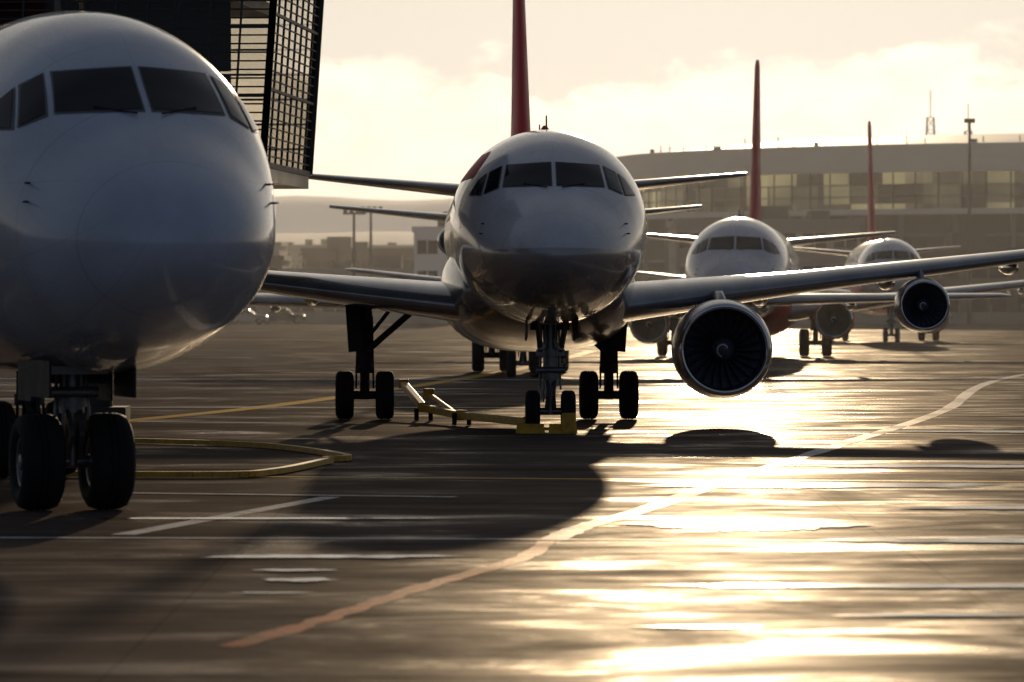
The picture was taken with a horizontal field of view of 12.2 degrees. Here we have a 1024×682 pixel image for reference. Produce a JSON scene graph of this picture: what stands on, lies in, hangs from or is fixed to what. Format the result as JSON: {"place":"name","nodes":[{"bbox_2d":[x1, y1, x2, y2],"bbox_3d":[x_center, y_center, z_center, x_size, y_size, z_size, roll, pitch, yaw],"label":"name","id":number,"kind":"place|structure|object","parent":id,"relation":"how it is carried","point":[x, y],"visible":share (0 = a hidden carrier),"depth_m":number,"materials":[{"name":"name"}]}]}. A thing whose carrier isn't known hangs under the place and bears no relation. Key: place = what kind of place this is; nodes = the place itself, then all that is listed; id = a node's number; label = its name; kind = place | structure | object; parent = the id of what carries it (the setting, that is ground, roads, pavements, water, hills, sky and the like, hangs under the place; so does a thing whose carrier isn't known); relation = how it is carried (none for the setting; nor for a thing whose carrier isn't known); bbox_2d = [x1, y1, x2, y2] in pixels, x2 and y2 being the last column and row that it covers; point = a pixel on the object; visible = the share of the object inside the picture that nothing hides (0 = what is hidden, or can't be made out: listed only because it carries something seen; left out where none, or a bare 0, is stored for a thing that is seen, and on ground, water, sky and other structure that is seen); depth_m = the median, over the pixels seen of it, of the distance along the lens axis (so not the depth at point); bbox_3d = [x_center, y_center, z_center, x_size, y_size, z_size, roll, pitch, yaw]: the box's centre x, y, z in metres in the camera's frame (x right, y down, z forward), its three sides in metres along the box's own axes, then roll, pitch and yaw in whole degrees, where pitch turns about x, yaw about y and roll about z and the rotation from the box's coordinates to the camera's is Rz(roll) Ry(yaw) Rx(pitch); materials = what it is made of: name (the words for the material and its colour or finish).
{"place":"outdoors","nodes":[
{"label":"outdoors","id":0,"kind":"place"},
{"bbox_2d":[0,0,323,419],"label":"boarding pier","id":1,"kind":"structure","parent":0,"point":[292,51],"depth_m":107.54,"materials":[{"name":"metal"}]},
{"bbox_2d":[235,592,312,592],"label":"puddle","id":2,"kind":"object","parent":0,"point":[273,592],"visible":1,"depth_m":46.22,"materials":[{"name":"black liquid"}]},
{"bbox_2d":[321,239,326,244],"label":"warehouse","id":3,"kind":"structure","parent":0,"point":[323,241],"depth_m":1060.33,"materials":[{"name":"beige concrete"}]},
{"bbox_2d":[275,231,413,244],"bbox_3d":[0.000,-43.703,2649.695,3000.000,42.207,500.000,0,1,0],"label":"hills","id":4,"kind":"structure","parent":0,"point":[386,237],"depth_m":2747.19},
{"bbox_2d":[274,195,452,232],"bbox_3d":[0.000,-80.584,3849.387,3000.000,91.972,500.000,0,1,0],"label":"hills","id":5,"kind":"structure","parent":0,"point":[304,214],"depth_m":3883.93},
{"bbox_2d":[331,256,402,267],"bbox_3d":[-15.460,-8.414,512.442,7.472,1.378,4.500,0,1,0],"label":"building","id":6,"kind":"structure","parent":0,"point":[387,261],"depth_m":510.19,"materials":[{"name":"grey concrete"}]},
{"bbox_2d":[0,324,1023,681],"bbox_3d":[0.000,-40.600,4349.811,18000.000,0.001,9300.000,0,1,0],"label":"ground","id":7,"kind":"structure","parent":0,"point":[84,596],"depth_m":58.61,"materials":[{"name":"grey asphalt"}]},
{"bbox_2d":[0,0,278,509],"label":"airliner","id":8,"kind":"object","parent":7,"relation":"on","point":[137,218],"visible":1,"depth_m":61.38,"materials":[{"name":"grey paint"}]},
{"bbox_2d":[18,360,135,400],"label":"nose gear doors","id":9,"kind":"structure","parent":8,"relation":"in","point":[35,377],"depth_m":63.83,"materials":[{"name":"metal"}]},
{"bbox_2d":[0,67,257,129],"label":"cockpit windows","id":10,"kind":"structure","parent":8,"relation":"in","point":[115,88],"depth_m":61.97,"materials":[{"name":"black glass"}]},
{"bbox_2d":[8,438,351,476],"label":"ground power cable","id":11,"kind":"object","parent":7,"relation":"on","point":[329,456],"visible":0.78,"depth_m":81.07,"materials":[{"name":"rubber"}]},
{"bbox_2d":[110,497,337,534],"bbox_3d":[-3.620,2.267,62.876,0.300,0.001,10.904,0,1,11],"label":"white stand line","id":12,"kind":"object","parent":7,"relation":"on","point":[183,523],"visible":1,"depth_m":62.48,"materials":[{"name":"white paint"}]},
{"bbox_2d":[229,309,268,324],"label":"parked car","id":13,"kind":"object","parent":7,"relation":"on","point":[248,315],"visible":0.53,"depth_m":440.10,"materials":[{"name":"paint"}]},
{"bbox_2d":[110,517,399,518],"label":"puddle","id":14,"kind":"object","parent":7,"relation":"on","point":[257,518],"visible":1,"depth_m":61.39,"materials":[{"name":"clear liquid"}]},
{"bbox_2d":[258,255,291,308],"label":"walls","id":15,"kind":"structure","parent":7,"relation":"on","point":[279,262],"depth_m":511.95,"materials":[{"name":"beige concrete"}]},
{"bbox_2d":[245,268,276,311],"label":"windows","id":16,"kind":"structure","parent":15,"relation":"attached to","point":[263,308],"depth_m":511.96,"materials":[{"name":"grey glass"}]},
{"bbox_2d":[273,242,288,255],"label":"building","id":17,"kind":"structure","parent":7,"relation":"on","point":[280,248],"depth_m":622.03,"materials":[{"name":"beige concrete"}]},
{"bbox_2d":[259,309,305,323],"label":"parked car","id":18,"kind":"object","parent":7,"relation":"on","point":[284,314],"visible":0.69,"depth_m":448.10,"materials":[{"name":"paint"}]},
{"bbox_2d":[133,492,457,496],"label":"white cross line","id":19,"kind":"object","parent":7,"relation":"on","point":[297,494],"visible":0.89,"depth_m":68.80,"materials":[{"name":"white paint"}]},
{"bbox_2d":[258,569,334,570],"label":"puddle","id":20,"kind":"object","parent":7,"relation":"on","point":[294,569],"visible":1,"depth_m":50.07,"materials":[{"name":"clear liquid"}]},
{"bbox_2d":[268,578,330,581],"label":"puddle","id":21,"kind":"object","parent":7,"relation":"on","point":[296,579],"visible":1,"depth_m":48.32,"materials":[{"name":"clear liquid"}]},
{"bbox_2d":[0,378,618,379],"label":"ground marking","id":22,"kind":"object","parent":7,"relation":"on","point":[443,379],"visible":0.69,"depth_m":160.27,"materials":[{"name":"white"}]},
{"bbox_2d":[204,554,469,557],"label":"puddle","id":23,"kind":"object","parent":7,"relation":"on","point":[307,556],"visible":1,"depth_m":52.54,"materials":[{"name":"clear liquid"}]},
{"bbox_2d":[282,268,413,311],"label":"walls","id":24,"kind":"structure","parent":7,"relation":"on","point":[337,271],"depth_m":504.75,"materials":[{"name":"grey concrete"}]},
{"bbox_2d":[288,307,381,311],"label":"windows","id":25,"kind":"structure","parent":24,"relation":"attached to","point":[295,309],"depth_m":504.96,"materials":[{"name":"grey glass"}]},
{"bbox_2d":[284,239,413,267],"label":"warehouse","id":26,"kind":"structure","parent":7,"relation":"on","point":[293,250],"depth_m":859.86,"materials":[{"name":"grey concrete"}]},
{"bbox_2d":[290,246,413,267],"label":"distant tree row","id":27,"kind":"object","parent":7,"relation":"on","point":[297,258],"depth_m":760.37,"materials":[{"name":"green plant"}]},
{"bbox_2d":[343,210,365,275],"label":"floodlight mast","id":28,"kind":"object","parent":7,"relation":"on","point":[345,212],"visible":0.58,"depth_m":479.79,"materials":[{"name":"grey metal"}]},
{"bbox_2d":[300,237,413,267],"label":"warehouse","id":29,"kind":"structure","parent":7,"relation":"on","point":[318,257],"depth_m":639.91,"materials":[{"name":"grey concrete"}]},
{"bbox_2d":[307,260,413,267],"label":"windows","id":30,"kind":"structure","parent":29,"relation":"in","point":[310,263],"depth_m":639.95,"materials":[{"name":"grey glass"}]},
{"bbox_2d":[128,351,595,421],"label":"yellow taxi line","id":31,"kind":"object","parent":7,"relation":"on","point":[333,397],"visible":0.62,"depth_m":129.32,"materials":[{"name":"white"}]},
{"bbox_2d":[369,207,381,311],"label":"floodlight mast","id":32,"kind":"object","parent":7,"relation":"on","point":[370,254],"visible":0.3,"depth_m":499.80,"materials":[{"name":"grey metal"}]},
{"bbox_2d":[220,541,559,646],"bbox_3d":[-0.806,2.420,47.659,0.520,0.001,16.935,0,1,9],"label":"orange guide line","id":33,"kind":"object","parent":7,"relation":"on","point":[539,548],"visible":1,"depth_m":45.50,"materials":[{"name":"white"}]},
{"bbox_2d":[412,212,446,276],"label":"white gatehouse","id":34,"kind":"object","parent":7,"relation":"on","point":[430,258],"visible":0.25,"depth_m":454.93,"materials":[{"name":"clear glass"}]},
{"bbox_2d":[417,240,437,276],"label":"windows","id":35,"kind":"structure","parent":34,"relation":"in","point":[421,244],"depth_m":454.90,"materials":[{"name":"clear glass"}]},
{"bbox_2d":[398,379,524,424],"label":"towbar","id":36,"kind":"object","parent":7,"relation":"on","point":[404,385],"visible":0.93,"depth_m":105.80,"materials":[{"name":"yellow paint"}]},
{"bbox_2d":[423,388,455,412],"bbox_3d":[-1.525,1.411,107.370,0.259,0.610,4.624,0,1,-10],"label":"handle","id":37,"kind":"object","parent":36,"relation":"on","point":[428,392],"visible":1,"depth_m":108.89,"materials":[{"name":"yellow paint"}]},
{"bbox_2d":[0,537,1004,542],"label":"white cross line","id":38,"kind":"object","parent":7,"relation":"on","point":[448,538],"visible":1,"depth_m":56.55,"materials":[{"name":"white paint"}]},
{"bbox_2d":[516,413,576,433],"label":"wheel chock","id":39,"kind":"object","parent":7,"relation":"on","point":[567,425],"visible":1,"depth_m":98.98,"materials":[{"name":"yellow paint"}]},
{"bbox_2d":[221,407,981,408],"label":"ground marking","id":40,"kind":"object","parent":7,"relation":"on","point":[598,407],"visible":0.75,"depth_m":121.24,"materials":[{"name":"white"}]},
{"bbox_2d":[595,605,619,606],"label":"puddle","id":41,"kind":"object","parent":7,"relation":"on","point":[605,606],"visible":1,"depth_m":44.16,"materials":[{"name":"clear liquid"}]},
{"bbox_2d":[249,205,1010,376],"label":"airliner","id":42,"kind":"object","parent":7,"relation":"on","point":[508,363],"visible":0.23,"depth_m":177.72,"materials":[{"name":"white paint"}]},
{"bbox_2d":[237,305,1023,323],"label":"wall","id":43,"kind":"structure","parent":7,"relation":"on","point":[958,317],"depth_m":452.00,"materials":[{"name":"grey concrete"}]},
{"bbox_2d":[254,476,1023,481],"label":"white cross line","id":44,"kind":"object","parent":7,"relation":"on","point":[641,479],"visible":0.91,"depth_m":74.44,"materials":[{"name":"white paint"}]},
{"bbox_2d":[258,0,1023,423],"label":"airliner","id":45,"kind":"object","parent":7,"relation":"on","point":[544,234],"visible":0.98,"depth_m":105.90,"materials":[{"name":"paint"}]},
{"bbox_2d":[445,199,453,222],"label":"cabin windows","id":46,"kind":"structure","parent":45,"relation":"in","point":[449,211],"depth_m":108.74,"materials":[{"name":"black glass"}]},
{"bbox_2d":[525,317,577,340],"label":"nose gear doors","id":47,"kind":"structure","parent":45,"relation":"in","point":[575,324],"depth_m":99.81,"materials":[{"name":"metal"}]},
{"bbox_2d":[470,162,633,194],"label":"cockpit windows","id":48,"kind":"structure","parent":45,"relation":"in","point":[532,173],"depth_m":97.66,"materials":[{"name":"black glass"}]},
{"bbox_2d":[345,60,1023,355],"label":"airliner","id":49,"kind":"object","parent":7,"relation":"on","point":[743,245],"visible":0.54,"depth_m":215.18,"materials":[{"name":"white paint"}]},
{"bbox_2d":[692,236,779,252],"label":"cockpit windows","id":50,"kind":"structure","parent":49,"relation":"in","point":[717,242],"depth_m":205.94,"materials":[{"name":"black glass"}]},
{"bbox_2d":[789,254,798,263],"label":"cabin windows","id":51,"kind":"structure","parent":49,"relation":"in","point":[796,260],"depth_m":220.76,"materials":[{"name":"black glass"}]},
{"bbox_2d":[648,625,753,626],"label":"puddle","id":52,"kind":"object","parent":7,"relation":"on","point":[697,626],"visible":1,"depth_m":41.51,"materials":[{"name":"clear liquid"}]},
{"bbox_2d":[625,517,872,529],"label":"puddle","id":53,"kind":"object","parent":7,"relation":"on","point":[741,523],"visible":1,"depth_m":59.80,"materials":[{"name":"clear liquid"}]},
{"bbox_2d":[667,219,862,311],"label":"walls","id":54,"kind":"structure","parent":7,"relation":"on","point":[798,227],"depth_m":467.92,"materials":[{"name":"grey concrete"}]},
{"bbox_2d":[679,233,854,268],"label":"sills","id":55,"kind":"structure","parent":54,"relation":"attached to","point":[845,248],"depth_m":467.81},
{"bbox_2d":[680,233,856,311],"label":"windows","id":56,"kind":"structure","parent":54,"relation":"attached to","point":[851,243],"depth_m":467.90,"materials":[{"name":"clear glass"}]},
{"bbox_2d":[761,206,829,218],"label":"roof plant","id":57,"kind":"object","parent":54,"relation":"on","point":[774,212],"visible":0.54,"depth_m":475.60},
{"bbox_2d":[540,374,1023,538],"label":"white guide line","id":58,"kind":"object","parent":7,"relation":"on","point":[580,528],"visible":1,"depth_m":77.02,"materials":[{"name":"white"}]},
{"bbox_2d":[626,483,989,487],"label":"puddle","id":59,"kind":"object","parent":7,"relation":"on","point":[808,485],"visible":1,"depth_m":71.92,"materials":[{"name":"clear liquid"}]},
{"bbox_2d":[616,133,1023,281],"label":"terminal hall","id":60,"kind":"structure","parent":7,"relation":"on","point":[920,187],"depth_m":523.26,"materials":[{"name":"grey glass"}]},
{"bbox_2d":[925,90,935,134],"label":"antenna mast","id":61,"kind":"object","parent":60,"relation":"on","point":[927,127],"visible":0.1,"depth_m":699.16,"materials":[{"name":"grey metal"}]},
{"bbox_2d":[964,104,972,133],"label":"antenna mast","id":62,"kind":"object","parent":60,"relation":"on","point":[965,132],"visible":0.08,"depth_m":699.63,"materials":[{"name":"grey metal"}]},
{"bbox_2d":[636,121,1012,341],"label":"airliner","id":63,"kind":"object","parent":7,"relation":"on","point":[873,250],"visible":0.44,"depth_m":288.10,"materials":[{"name":"white paint"}]},
{"bbox_2d":[865,251,917,260],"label":"cockpit windows","id":64,"kind":"structure","parent":63,"relation":"in","point":[880,254],"depth_m":280.53,"materials":[{"name":"black glass"}]},
{"bbox_2d":[767,642,893,643],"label":"puddle","id":65,"kind":"object","parent":7,"relation":"on","point":[827,643],"visible":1,"depth_m":39.50,"materials":[{"name":"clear liquid"}]},
{"bbox_2d":[715,583,1023,587],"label":"puddle","id":66,"kind":"object","parent":7,"relation":"on","point":[877,585],"visible":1,"depth_m":47.33,"materials":[{"name":"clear liquid"}]},
{"bbox_2d":[792,464,1023,467],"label":"puddle","id":67,"kind":"object","parent":7,"relation":"on","point":[934,465],"visible":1,"depth_m":80.25,"materials":[{"name":"clear liquid"}]},
{"bbox_2d":[826,538,1023,542],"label":"puddle","id":68,"kind":"object","parent":7,"relation":"on","point":[1009,540],"visible":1,"depth_m":56.16,"materials":[{"name":"clear liquid"}]},
{"bbox_2d":[832,613,1023,615],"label":"puddle","id":69,"kind":"object","parent":7,"relation":"on","point":[922,614],"visible":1,"depth_m":43.06,"materials":[{"name":"clear liquid"}]},
{"bbox_2d":[882,506,1023,508],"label":"puddle","id":70,"kind":"object","parent":7,"relation":"on","point":[983,507],"visible":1,"depth_m":64.54,"materials":[{"name":"clear liquid"}]},
{"bbox_2d":[883,430,1023,432],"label":"puddle","id":71,"kind":"object","parent":7,"relation":"on","point":[1015,431],"visible":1,"depth_m":99.96,"materials":[{"name":"clear liquid"}]},
{"bbox_2d":[913,247,1023,311],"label":"walls","id":72,"kind":"structure","parent":7,"relation":"on","point":[1012,303],"depth_m":461.96,"materials":[{"name":"grey concrete"}]},
{"bbox_2d":[904,232,985,246],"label":"roof plant","id":73,"kind":"object","parent":72,"relation":"on","point":[978,239],"visible":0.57,"depth_m":471.03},
{"bbox_2d":[924,263,1023,311],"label":"windows","id":74,"kind":"structure","parent":72,"relation":"attached to","point":[997,304],"depth_m":461.95,"materials":[{"name":"grey glass"}]},
{"bbox_2d":[928,268,1023,311],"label":"sills","id":75,"kind":"structure","parent":72,"relation":"attached to","point":[940,278],"depth_m":461.84,"materials":[{"name":"grey concrete"}]},
{"bbox_2d":[964,118,974,323],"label":"floodlight mast","id":76,"kind":"object","parent":7,"relation":"on","point":[969,121],"visible":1,"depth_m":445.77,"materials":[{"name":"grey metal"}]},
{"bbox_2d":[220,0,1023,199],"label":"sky","id":77,"kind":"structure","parent":0,"point":[416,90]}
]}

